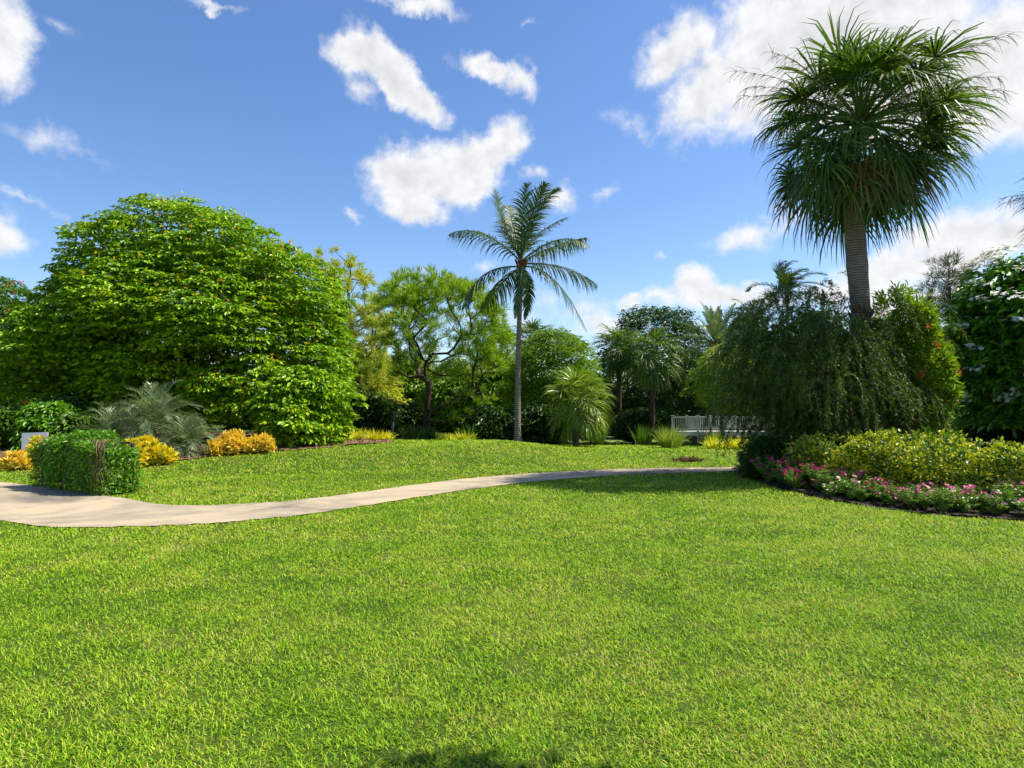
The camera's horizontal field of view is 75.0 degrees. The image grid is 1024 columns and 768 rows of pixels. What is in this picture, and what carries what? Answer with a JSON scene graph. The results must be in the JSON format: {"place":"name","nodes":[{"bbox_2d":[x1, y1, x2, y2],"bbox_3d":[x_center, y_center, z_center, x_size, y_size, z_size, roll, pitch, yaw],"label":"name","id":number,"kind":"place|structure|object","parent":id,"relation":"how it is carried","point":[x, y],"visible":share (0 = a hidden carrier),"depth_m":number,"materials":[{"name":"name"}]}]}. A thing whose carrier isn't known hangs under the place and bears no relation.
{"place":"outdoors","nodes":[
{"label":"outdoors","id":0,"kind":"place"},
{"bbox_2d":[0,467,734,526],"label":"path","id":1,"kind":"structure","parent":0,"point":[35,505],"depth_m":11.59,"materials":[{"name":"concrete"}]},
{"bbox_2d":[399,425,428,439],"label":"fountain grass","id":2,"kind":"object","parent":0,"point":[414,433],"depth_m":28.75,"materials":[{"name":"green plant"}]},
{"bbox_2d":[418,426,441,439],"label":"fountain grass","id":3,"kind":"object","parent":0,"point":[429,436],"depth_m":29.28,"materials":[{"name":"green plant"}]},
{"bbox_2d":[0,421,1023,767],"bbox_3d":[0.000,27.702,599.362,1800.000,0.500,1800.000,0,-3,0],"label":"lawn","id":4,"kind":"structure","parent":0,"point":[588,663],"depth_m":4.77,"materials":[{"name":"plant"}]},
{"bbox_2d":[0,449,34,470],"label":"croton shrub","id":5,"kind":"object","parent":4,"relation":"on","point":[16,459],"visible":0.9,"depth_m":17.64,"materials":[{"name":"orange plant"}]},
{"bbox_2d":[0,276,66,407],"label":"flame tree","id":6,"kind":"object","parent":4,"relation":"on","point":[6,287],"visible":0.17,"depth_m":35.43,"materials":[{"name":"green plant"}]},
{"bbox_2d":[21,432,47,449],"bbox_3d":[-14.440,1.878,20.175,0.738,0.841,0.110,0,-3,-8],"label":"sign board","id":7,"kind":"object","parent":4,"relation":"on","point":[25,439],"visible":0.36,"depth_m":20.17,"materials":[{"name":"metal"}]},
{"bbox_2d":[25,434,46,460],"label":"croton shrub","id":8,"kind":"object","parent":4,"relation":"on","point":[33,439],"visible":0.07,"depth_m":18.35,"materials":[{"name":"yellow plant"}]},
{"bbox_2d":[18,428,142,495],"bbox_3d":[-9.290,1.630,14.111,4.520,1.411,1.123,-2,-3,34],"label":"clipped hedge","id":9,"kind":"object","parent":4,"relation":"on","point":[75,459],"visible":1,"depth_m":13.32,"materials":[{"name":"leaf"},{"name":"bark"}]},
{"bbox_2d":[116,437,150,468],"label":"croton shrub","id":10,"kind":"object","parent":4,"relation":"on","point":[144,460],"visible":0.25,"depth_m":18.15,"materials":[{"name":"yellow plant"}]},
{"bbox_2d":[151,444,179,465],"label":"croton shrub","id":11,"kind":"object","parent":4,"relation":"on","point":[167,454],"visible":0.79,"depth_m":18.58,"materials":[{"name":"yellow plant"}]},
{"bbox_2d":[0,190,365,437],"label":"lime green tree","id":12,"kind":"object","parent":4,"relation":"on","point":[138,331],"visible":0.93,"depth_m":25.00,"materials":[{"name":"green plant"}]},
{"bbox_2d":[0,431,392,459],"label":"mulch bed","id":13,"kind":"object","parent":4,"relation":"on","point":[249,435],"visible":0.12,"depth_m":22.80,"materials":[{"name":"brown soil"}]},
{"bbox_2d":[0,403,37,449],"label":"green shrub","id":14,"kind":"object","parent":13,"relation":"on","point":[5,411],"visible":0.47,"depth_m":21.66,"materials":[{"name":"green plant"}]},
{"bbox_2d":[4,396,87,450],"bbox_3d":[-15.350,1.397,22.279,2.814,2.001,2.501,0,-3,0],"label":"green shrub","id":15,"kind":"object","parent":13,"relation":"on","point":[39,414],"visible":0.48,"depth_m":21.72,"materials":[{"name":"green plant"}]},
{"bbox_2d":[37,395,104,415],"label":"green shrub","id":16,"kind":"object","parent":13,"relation":"on","point":[83,405],"visible":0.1,"depth_m":23.53,"materials":[{"name":"green plant"}]},
{"bbox_2d":[41,410,106,436],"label":"green shrub","id":17,"kind":"object","parent":13,"relation":"on","point":[70,423],"visible":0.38,"depth_m":21.77,"materials":[{"name":"green plant"}]},
{"bbox_2d":[75,399,137,436],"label":"silver palm","id":18,"kind":"object","parent":13,"relation":"on","point":[108,416],"visible":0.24,"depth_m":21.37,"materials":[{"name":"plant"}]},
{"bbox_2d":[104,406,170,445],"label":"silver palm","id":19,"kind":"object","parent":13,"relation":"on","point":[137,423],"visible":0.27,"depth_m":20.60,"materials":[{"name":"plant"}]},
{"bbox_2d":[138,434,164,466],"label":"croton shrub","id":20,"kind":"object","parent":13,"relation":"on","point":[152,442],"visible":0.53,"depth_m":18.42,"materials":[{"name":"yellow plant"}]},
{"bbox_2d":[97,378,210,452],"bbox_3d":[-11.242,1.070,21.203,3.377,2.677,3.359,0,-3,0],"label":"silver palm","id":21,"kind":"object","parent":13,"relation":"on","point":[155,411],"visible":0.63,"depth_m":20.90,"materials":[{"name":"plant"}]},
{"bbox_2d":[153,412,219,457],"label":"silver palm","id":22,"kind":"object","parent":13,"relation":"on","point":[187,435],"visible":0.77,"depth_m":20.33,"materials":[{"name":"plant"}]},
{"bbox_2d":[203,437,229,455],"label":"croton shrub","id":23,"kind":"object","parent":13,"relation":"on","point":[213,445],"visible":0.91,"depth_m":20.25,"materials":[{"name":"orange plant"}]},
{"bbox_2d":[215,428,253,454],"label":"croton shrub","id":24,"kind":"object","parent":13,"relation":"on","point":[235,440],"visible":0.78,"depth_m":20.50,"materials":[{"name":"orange plant"}]},
{"bbox_2d":[245,432,276,452],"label":"croton shrub","id":25,"kind":"object","parent":13,"relation":"on","point":[266,440],"visible":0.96,"depth_m":20.71,"materials":[{"name":"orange plant"}]},
{"bbox_2d":[244,365,368,447],"bbox_3d":[-7.215,0.773,23.546,4.138,2.977,4.052,0,-3,0],"label":"green shrub","id":26,"kind":"object","parent":13,"relation":"on","point":[302,404],"visible":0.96,"depth_m":22.84,"materials":[{"name":"green plant"}]},
{"bbox_2d":[361,427,387,439],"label":"strap plant","id":27,"kind":"object","parent":13,"relation":"on","point":[374,435],"visible":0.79,"depth_m":27.29,"materials":[{"name":"yellow plant"}]},
{"bbox_2d":[217,376,269,429],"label":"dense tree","id":28,"kind":"object","parent":4,"relation":"on","point":[233,425],"visible":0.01,"depth_m":45.79,"materials":[{"name":"green plant"}]},
{"bbox_2d":[47,362,649,424],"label":"woods","id":29,"kind":"object","parent":4,"relation":"on","point":[208,423],"depth_m":68.48,"materials":[{"name":"green plant"}]},
{"bbox_2d":[306,245,403,394],"bbox_3d":[-9.792,-2.586,40.408,6.462,11.525,5.164,0,-3,0],"label":"broadleaf tree","id":30,"kind":"object","parent":4,"relation":"on","point":[366,313],"visible":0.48,"depth_m":39.49,"materials":[{"name":"leaf"},{"name":"dark bark"}]},
{"bbox_2d":[343,391,404,438],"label":"dark shrub","id":31,"kind":"object","parent":4,"relation":"on","point":[377,415],"visible":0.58,"depth_m":34.06,"materials":[{"name":"green plant"}]},
{"bbox_2d":[345,346,415,399],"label":"dense tree","id":32,"kind":"object","parent":4,"relation":"on","point":[405,379],"depth_m":53.02,"materials":[{"name":"green plant"}]},
{"bbox_2d":[357,382,411,426],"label":"golden shrub","id":33,"kind":"object","parent":4,"relation":"on","point":[398,395],"visible":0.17,"depth_m":39.52,"materials":[{"name":"yellow plant"}]},
{"bbox_2d":[366,353,434,414],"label":"dense tree","id":34,"kind":"object","parent":4,"relation":"on","point":[413,388],"visible":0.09,"depth_m":53.66,"materials":[{"name":"green plant"}]},
{"bbox_2d":[390,400,436,437],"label":"dark shrub","id":35,"kind":"object","parent":4,"relation":"on","point":[412,415],"visible":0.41,"depth_m":36.24,"materials":[{"name":"green plant"}]},
{"bbox_2d":[333,263,515,432],"bbox_3d":[-3.937,-1.415,35.316,9.149,9.474,7.674,-2,-3,40],"label":"broadleaf tree","id":36,"kind":"object","parent":4,"relation":"on","point":[412,296],"visible":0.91,"depth_m":34.50,"materials":[{"name":"leaf"},{"name":"dark bark"}]},
{"bbox_2d":[416,357,479,432],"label":"dense tree","id":37,"kind":"object","parent":4,"relation":"on","point":[440,392],"visible":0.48,"depth_m":49.97,"materials":[{"name":"green plant"}]},
{"bbox_2d":[454,431,478,439],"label":"strap plant","id":38,"kind":"object","parent":4,"relation":"on","point":[460,437],"visible":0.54,"depth_m":30.35,"materials":[{"name":"yellow plant"}]},
{"bbox_2d":[459,403,521,440],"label":"dark shrub","id":39,"kind":"object","parent":4,"relation":"on","point":[495,423],"visible":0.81,"depth_m":33.14,"materials":[{"name":"green plant"}]},
{"bbox_2d":[468,345,526,423],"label":"dense tree","id":40,"kind":"object","parent":4,"relation":"on","point":[494,379],"visible":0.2,"depth_m":48.80,"materials":[{"name":"green plant"}]},
{"bbox_2d":[447,181,597,441],"bbox_3d":[0.633,-3.186,30.197,6.606,12.370,4.507,0,-3,6],"label":"coconut palm","id":41,"kind":"object","parent":4,"relation":"on","point":[512,230],"visible":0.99,"depth_m":30.05,"materials":[{"name":"green plant"}]},
{"bbox_2d":[508,317,555,369],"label":"cabbage palm","id":42,"kind":"object","parent":4,"relation":"on","point":[530,327],"visible":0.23,"depth_m":40.80,"materials":[{"name":"green plant"}]},
{"bbox_2d":[508,400,571,444],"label":"dark shrub","id":43,"kind":"object","parent":4,"relation":"on","point":[531,419],"visible":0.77,"depth_m":32.58,"materials":[{"name":"green plant"}]},
{"bbox_2d":[495,325,607,441],"bbox_3d":[2.122,0.176,36.150,6.180,6.577,6.648,0,-3,0],"label":"feathery tree","id":44,"kind":"object","parent":4,"relation":"on","point":[566,346],"visible":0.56,"depth_m":34.75,"materials":[{"name":"green plant"}]},
{"bbox_2d":[539,366,617,446],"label":"fountain palm","id":45,"kind":"object","parent":4,"relation":"on","point":[575,421],"visible":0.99,"depth_m":30.49,"materials":[{"name":"green plant"}]},
{"bbox_2d":[587,425,607,444],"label":"fountain grass","id":46,"kind":"object","parent":4,"relation":"on","point":[602,440],"depth_m":32.79,"materials":[{"name":"green plant"}]},
{"bbox_2d":[589,322,645,429],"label":"cabbage palm","id":47,"kind":"object","parent":4,"relation":"on","point":[612,364],"visible":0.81,"depth_m":38.72,"materials":[{"name":"green plant"}]},
{"bbox_2d":[600,399,649,435],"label":"dark shrub","id":48,"kind":"object","parent":4,"relation":"on","point":[611,419],"visible":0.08,"depth_m":45.02,"materials":[{"name":"green plant"}]},
{"bbox_2d":[630,423,656,444],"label":"fountain grass","id":49,"kind":"object","parent":4,"relation":"on","point":[643,437],"depth_m":33.16,"materials":[{"name":"green plant"}]},
{"bbox_2d":[606,405,688,440],"bbox_3d":[7.679,2.371,38.320,4.960,2.325,4.310,2,-3,-34],"label":"dark shrub","id":50,"kind":"object","parent":4,"relation":"on","point":[631,419],"visible":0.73,"depth_m":37.47,"materials":[{"name":"green plant"}]},
{"bbox_2d":[616,323,684,437],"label":"cabbage palm","id":51,"kind":"object","parent":4,"relation":"on","point":[654,373],"visible":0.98,"depth_m":36.61,"materials":[{"name":"green plant"}]},
{"bbox_2d":[596,304,713,424],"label":"round tree","id":52,"kind":"object","parent":4,"relation":"on","point":[665,316],"visible":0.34,"depth_m":43.92,"materials":[{"name":"green plant"}]},
{"bbox_2d":[666,455,707,461],"bbox_3d":[5.645,2.436,21.499,1.465,0.282,0.795,0,-3,0],"label":"dry leaf pile","id":53,"kind":"object","parent":4,"relation":"on","point":[685,459],"visible":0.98,"depth_m":21.42,"materials":[{"name":"plant"}]},
{"bbox_2d":[667,386,747,427],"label":"dark shrub","id":54,"kind":"object","parent":4,"relation":"on","point":[701,410],"visible":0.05,"depth_m":50.28,"materials":[{"name":"green plant"}]},
{"bbox_2d":[701,437,728,448],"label":"strap plant","id":55,"kind":"object","parent":4,"relation":"on","point":[711,445],"visible":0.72,"depth_m":28.32,"materials":[{"name":"yellow plant"}]},
{"bbox_2d":[677,303,756,427],"bbox_3d":[11.969,-0.745,38.886,4.513,8.454,5.027,-2,-3,35],"label":"date palm","id":56,"kind":"object","parent":4,"relation":"on","point":[712,328],"visible":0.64,"depth_m":38.77,"materials":[{"name":"leaf"},{"name":"grey brown bark"}]},
{"bbox_2d":[681,341,757,439],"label":"bottlebrush tree","id":57,"kind":"object","parent":4,"relation":"on","point":[702,381],"visible":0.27,"depth_m":32.62,"materials":[{"name":"green plant"}]},
{"bbox_2d":[664,415,774,440],"bbox_3d":[11.378,2.746,37.065,5.643,2.019,2.470,0,-3,0],"label":"footbridge","id":58,"kind":"object","parent":4,"relation":"on","point":[693,425],"visible":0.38,"depth_m":35.92,"materials":[{"name":"white paint"}]},
{"bbox_2d":[708,311,784,430],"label":"dense tree","id":59,"kind":"object","parent":4,"relation":"on","point":[748,361],"visible":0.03,"depth_m":50.93,"materials":[{"name":"green plant"}]},
{"bbox_2d":[731,297,779,425],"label":"coconut palm","id":60,"kind":"object","parent":4,"relation":"on","point":[752,303],"visible":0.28,"depth_m":42.12,"materials":[{"name":"green plant"}]},
{"bbox_2d":[744,260,829,408],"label":"coconut palm","id":61,"kind":"object","parent":4,"relation":"on","point":[788,278],"visible":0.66,"depth_m":44.03,"materials":[{"name":"green plant"}]},
{"bbox_2d":[766,307,850,428],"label":"dense tree","id":62,"kind":"object","parent":4,"relation":"on","point":[818,311],"visible":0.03,"depth_m":46.92,"materials":[{"name":"green plant"}]},
{"bbox_2d":[695,269,975,471],"bbox_3d":[7.587,-0.206,17.172,6.503,5.562,5.920,2,-3,-37],"label":"weeping bottlebrush","id":63,"kind":"object","parent":4,"relation":"on","point":[821,409],"visible":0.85,"depth_m":16.03,"materials":[{"name":"green plant"}]},
{"bbox_2d":[723,2,1018,439],"bbox_3d":[8.913,-3.641,16.764,6.656,11.016,5.988,-1,-3,26],"label":"sabal palm","id":64,"kind":"object","parent":4,"relation":"on","point":[853,193],"visible":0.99,"depth_m":16.08,"materials":[{"name":"green plant"}]},
{"bbox_2d":[731,466,1023,518],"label":"flower bed","id":65,"kind":"object","parent":4,"relation":"on","point":[932,509],"visible":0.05,"depth_m":11.53,"materials":[{"name":"soil"}]},
{"bbox_2d":[750,455,781,480],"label":"periwinkle plant","id":66,"kind":"object","parent":65,"relation":"on","point":[762,469],"visible":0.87,"depth_m":15.40,"materials":[{"name":"green plant"}]},
{"bbox_2d":[737,432,796,479],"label":"dark shrub","id":67,"kind":"object","parent":65,"relation":"on","point":[760,446],"visible":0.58,"depth_m":16.06,"materials":[{"name":"green plant"}]},
{"bbox_2d":[774,460,801,485],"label":"periwinkle plant","id":68,"kind":"object","parent":65,"relation":"on","point":[781,469],"visible":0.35,"depth_m":14.42,"materials":[{"name":"green plant"}]},
{"bbox_2d":[783,467,805,488],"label":"periwinkle plant","id":69,"kind":"object","parent":65,"relation":"on","point":[795,480],"visible":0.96,"depth_m":13.76,"materials":[{"name":"green plant"}]},
{"bbox_2d":[794,463,823,488],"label":"periwinkle plant","id":70,"kind":"object","parent":65,"relation":"on","point":[805,476],"visible":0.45,"depth_m":13.91,"materials":[{"name":"green plant"}]},
{"bbox_2d":[803,463,829,489],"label":"periwinkle plant","id":71,"kind":"object","parent":65,"relation":"on","point":[811,475],"visible":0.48,"depth_m":13.56,"materials":[{"name":"green plant"}]},
{"bbox_2d":[812,468,846,493],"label":"periwinkle plant","id":72,"kind":"object","parent":65,"relation":"on","point":[820,480],"visible":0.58,"depth_m":12.96,"materials":[{"name":"green plant"}]},
{"bbox_2d":[821,482,840,496],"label":"periwinkle plant","id":73,"kind":"object","parent":65,"relation":"on","point":[831,491],"visible":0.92,"depth_m":12.59,"materials":[{"name":"green plant"}]},
{"bbox_2d":[775,428,894,484],"bbox_3d":[7.106,1.663,14.588,2.292,1.386,1.950,1,-3,-11],"label":"clipped hedge","id":74,"kind":"object","parent":65,"relation":"on","point":[815,455],"visible":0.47,"depth_m":14.34,"materials":[{"name":"green plant"}]},
{"bbox_2d":[791,427,892,477],"bbox_3d":[8.359,1.767,17.032,3.087,1.466,2.931,0,-3,0],"label":"dark shrub","id":75,"kind":"object","parent":65,"relation":"on","point":[839,444],"visible":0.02,"depth_m":16.58,"materials":[{"name":"green plant"}]},
{"bbox_2d":[831,475,862,498],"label":"periwinkle plant","id":76,"kind":"object","parent":65,"relation":"on","point":[851,482],"visible":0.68,"depth_m":12.30,"materials":[{"name":"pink plant"}]},
{"bbox_2d":[833,470,867,486],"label":"periwinkle plant","id":77,"kind":"object","parent":65,"relation":"on","point":[842,474],"visible":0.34,"depth_m":12.73,"materials":[{"name":"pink plant"}]},
{"bbox_2d":[848,482,875,500],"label":"periwinkle plant","id":78,"kind":"object","parent":65,"relation":"on","point":[858,492],"visible":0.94,"depth_m":11.97,"materials":[{"name":"green plant"}]},
{"bbox_2d":[855,476,889,500],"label":"periwinkle plant","id":79,"kind":"object","parent":65,"relation":"on","point":[872,497],"visible":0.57,"depth_m":12.06,"materials":[{"name":"green plant"}]},
{"bbox_2d":[869,484,890,503],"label":"periwinkle plant","id":80,"kind":"object","parent":65,"relation":"on","point":[880,491],"visible":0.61,"depth_m":11.68,"materials":[{"name":"green plant"}]},
{"bbox_2d":[873,482,903,503],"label":"periwinkle plant","id":81,"kind":"object","parent":65,"relation":"on","point":[885,484],"visible":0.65,"depth_m":11.65,"materials":[{"name":"green plant"}]},
{"bbox_2d":[880,490,902,504],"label":"periwinkle plant","id":82,"kind":"object","parent":65,"relation":"on","point":[889,499],"visible":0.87,"depth_m":11.41,"materials":[{"name":"green plant"}]},
{"bbox_2d":[894,486,922,508],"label":"periwinkle plant","id":83,"kind":"object","parent":65,"relation":"on","point":[907,500],"visible":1,"depth_m":11.09,"materials":[{"name":"green plant"}]},
{"bbox_2d":[820,426,1001,498],"bbox_3d":[7.886,1.542,13.177,2.746,1.445,2.510,1,-3,-24],"label":"clipped hedge","id":84,"kind":"object","parent":65,"relation":"on","point":[902,459],"visible":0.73,"depth_m":12.79,"materials":[{"name":"green plant"}]},
{"bbox_2d":[869,279,966,438],"bbox_3d":[9.826,0.013,16.318,2.255,5.119,1.799,0,-3,0],"label":"bottlebrush tree","id":85,"kind":"object","parent":65,"relation":"on","point":[942,365],"visible":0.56,"depth_m":15.91,"materials":[{"name":"green plant"}]},
{"bbox_2d":[910,481,937,503],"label":"periwinkle plant","id":86,"kind":"object","parent":65,"relation":"on","point":[924,486],"visible":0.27,"depth_m":11.45,"materials":[{"name":"pink plant"}]},
{"bbox_2d":[913,489,935,508],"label":"periwinkle plant","id":87,"kind":"object","parent":65,"relation":"on","point":[925,503],"visible":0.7,"depth_m":11.05,"materials":[{"name":"green plant"}]},
{"bbox_2d":[888,431,983,487],"bbox_3d":[9.451,1.755,14.944,1.846,1.439,1.928,0,-3,0],"label":"broad leaf plant","id":88,"kind":"object","parent":65,"relation":"on","point":[931,480],"visible":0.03,"depth_m":14.59,"materials":[{"name":"green plant"}]},
{"bbox_2d":[919,484,963,512],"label":"periwinkle plant","id":89,"kind":"object","parent":65,"relation":"on","point":[947,497],"visible":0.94,"depth_m":10.69,"materials":[{"name":"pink plant"}]},
{"bbox_2d":[945,484,979,509],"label":"periwinkle plant","id":90,"kind":"object","parent":65,"relation":"on","point":[965,492],"visible":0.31,"depth_m":10.87,"materials":[{"name":"pink plant"}]},
{"bbox_2d":[905,435,1023,507],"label":"clipped hedge","id":91,"kind":"object","parent":65,"relation":"on","point":[996,462],"visible":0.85,"depth_m":11.44,"materials":[{"name":"green plant"}]},
{"bbox_2d":[952,492,981,512],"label":"periwinkle plant","id":92,"kind":"object","parent":65,"relation":"on","point":[965,505],"visible":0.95,"depth_m":10.54,"materials":[{"name":"green plant"}]},
{"bbox_2d":[936,412,1023,463],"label":"dark shrub","id":93,"kind":"object","parent":65,"relation":"on","point":[984,435],"visible":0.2,"depth_m":19.57,"materials":[{"name":"green plant"}]},
{"bbox_2d":[937,243,1023,437],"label":"white flowered tree","id":94,"kind":"object","parent":65,"relation":"on","point":[991,321],"visible":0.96,"depth_m":17.77,"materials":[{"name":"green plant"}]},
{"bbox_2d":[967,489,996,512],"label":"periwinkle plant","id":95,"kind":"object","parent":65,"relation":"on","point":[980,507],"visible":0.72,"depth_m":10.54,"materials":[{"name":"green plant"}]},
{"bbox_2d":[975,492,1009,513],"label":"periwinkle plant","id":96,"kind":"object","parent":65,"relation":"on","point":[999,504],"visible":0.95,"depth_m":10.36,"materials":[{"name":"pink plant"}]},
{"bbox_2d":[987,481,1023,512],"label":"periwinkle plant","id":97,"kind":"object","parent":65,"relation":"on","point":[1007,493],"visible":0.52,"depth_m":10.52,"materials":[{"name":"green plant"}]},
{"bbox_2d":[992,172,1023,254],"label":"sabal palm","id":98,"kind":"object","parent":65,"relation":"on","point":[1018,198],"visible":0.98,"depth_m":25.02,"materials":[{"name":"green plant"}]},
{"bbox_2d":[914,248,992,331],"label":"casuarina tree","id":99,"kind":"object","parent":4,"relation":"on","point":[947,275],"visible":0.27,"depth_m":27.95,"materials":[{"name":"green plant"}]},
{"bbox_2d":[0,0,1023,386],"label":"sky","id":100,"kind":"structure","parent":0,"point":[379,131],"materials":[{"name":"blue"}]},
{"bbox_2d":[568,435,746,443],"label":"water","id":101,"kind":"structure","parent":0,"point":[633,442],"depth_m":34.35,"materials":[{"name":"green liquid"}]},
{"bbox_2d":[571,435,795,442],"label":"lily pads","id":102,"kind":"object","parent":101,"relation":"on","point":[614,440],"visible":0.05,"depth_m":33.99,"materials":[{"name":"green plant"}]},
{"bbox_2d":[651,425,693,447],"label":"fountain grass","id":103,"kind":"object","parent":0,"point":[668,440],"depth_m":29.22,"materials":[{"name":"green plant"}]},
{"bbox_2d":[696,428,733,445],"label":"fountain grass","id":104,"kind":"object","parent":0,"point":[716,436],"depth_m":30.82,"materials":[{"name":"green plant"}]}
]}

